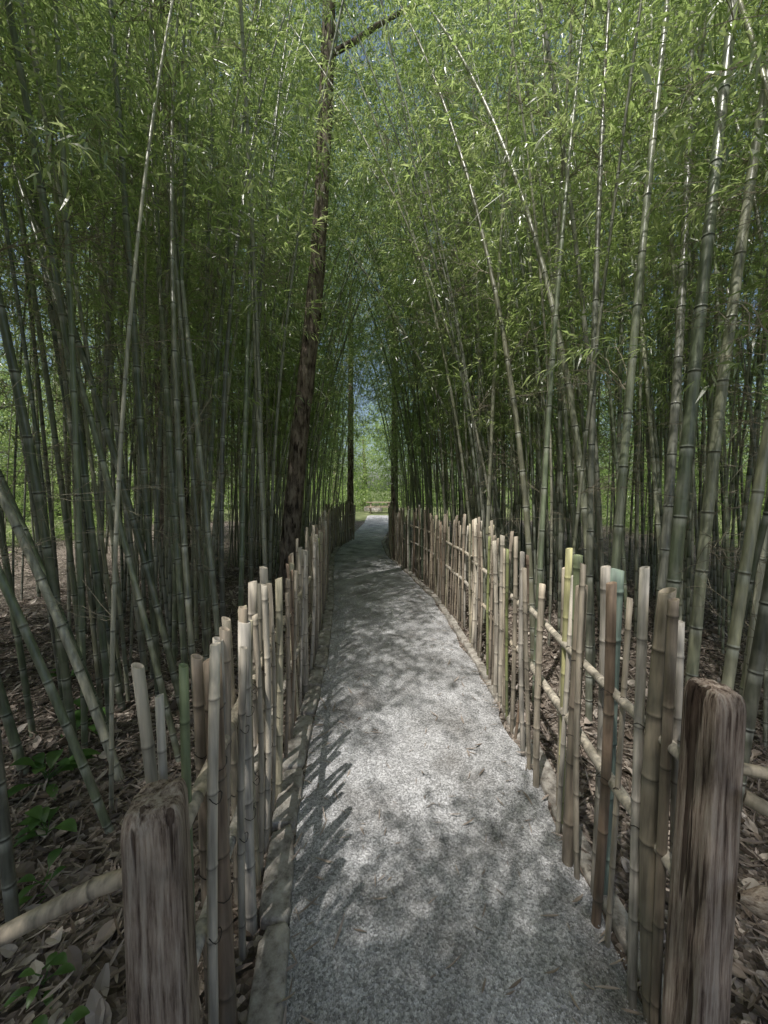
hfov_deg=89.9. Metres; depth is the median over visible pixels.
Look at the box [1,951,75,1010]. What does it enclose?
undergrowth plant
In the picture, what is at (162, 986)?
wooden post
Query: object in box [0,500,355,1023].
bamboo fence
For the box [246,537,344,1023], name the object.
path edging
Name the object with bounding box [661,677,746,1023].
wooden post
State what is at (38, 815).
undergrowth plant
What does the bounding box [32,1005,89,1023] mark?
undergrowth plant
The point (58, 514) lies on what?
distant tree trunks
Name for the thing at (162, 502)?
pine tree
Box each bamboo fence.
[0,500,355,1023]
[388,501,767,1023]
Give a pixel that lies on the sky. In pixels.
(369, 445)
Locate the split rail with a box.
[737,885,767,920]
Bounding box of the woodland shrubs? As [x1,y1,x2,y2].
[0,382,767,556]
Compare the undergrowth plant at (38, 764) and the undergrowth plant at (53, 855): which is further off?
the undergrowth plant at (38, 764)
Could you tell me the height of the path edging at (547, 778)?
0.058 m
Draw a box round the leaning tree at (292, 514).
[198,0,529,597]
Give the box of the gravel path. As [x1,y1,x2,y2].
[285,515,646,1023]
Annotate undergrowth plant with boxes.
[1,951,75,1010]
[7,748,100,799]
[13,805,76,847]
[17,848,65,906]
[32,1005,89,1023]
[49,668,75,676]
[58,698,105,736]
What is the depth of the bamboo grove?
3.49 m
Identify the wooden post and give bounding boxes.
[120,777,200,1023]
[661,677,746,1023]
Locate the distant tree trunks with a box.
[21,354,767,516]
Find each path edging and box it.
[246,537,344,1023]
[382,537,663,1022]
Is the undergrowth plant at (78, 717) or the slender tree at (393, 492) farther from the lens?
the slender tree at (393, 492)
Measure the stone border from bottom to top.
0.403 m
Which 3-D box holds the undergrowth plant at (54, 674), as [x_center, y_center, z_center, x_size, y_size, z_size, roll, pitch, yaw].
[-2.657,1.365,3.231,0.232,0.123,0.215,0,3,-1]
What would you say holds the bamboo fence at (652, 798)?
on the ground
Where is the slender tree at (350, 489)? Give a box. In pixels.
[347,262,353,532]
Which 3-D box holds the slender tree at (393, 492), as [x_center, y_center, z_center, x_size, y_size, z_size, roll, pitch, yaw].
[0.405,-4.162,13.998,0.302,10.102,0.292,0,3,-1]
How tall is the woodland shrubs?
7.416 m
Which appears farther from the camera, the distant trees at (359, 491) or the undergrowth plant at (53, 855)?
the distant trees at (359, 491)
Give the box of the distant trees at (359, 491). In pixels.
[0,270,767,520]
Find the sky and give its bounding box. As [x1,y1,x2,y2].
[0,0,767,490]
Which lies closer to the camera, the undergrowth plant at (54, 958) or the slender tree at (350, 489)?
the undergrowth plant at (54, 958)
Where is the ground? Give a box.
[0,491,767,1023]
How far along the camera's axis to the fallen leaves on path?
1.51 m
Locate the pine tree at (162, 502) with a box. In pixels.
[81,0,361,589]
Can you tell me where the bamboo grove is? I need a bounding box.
[0,0,767,922]
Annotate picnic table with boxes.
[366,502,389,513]
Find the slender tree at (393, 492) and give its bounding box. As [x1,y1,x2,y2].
[391,267,397,532]
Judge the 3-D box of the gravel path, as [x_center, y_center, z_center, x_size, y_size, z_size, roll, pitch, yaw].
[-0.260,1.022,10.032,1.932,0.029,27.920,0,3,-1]
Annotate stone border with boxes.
[364,506,399,511]
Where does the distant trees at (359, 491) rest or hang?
on the ground
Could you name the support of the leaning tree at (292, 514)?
on the ground
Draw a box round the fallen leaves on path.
[277,554,660,1023]

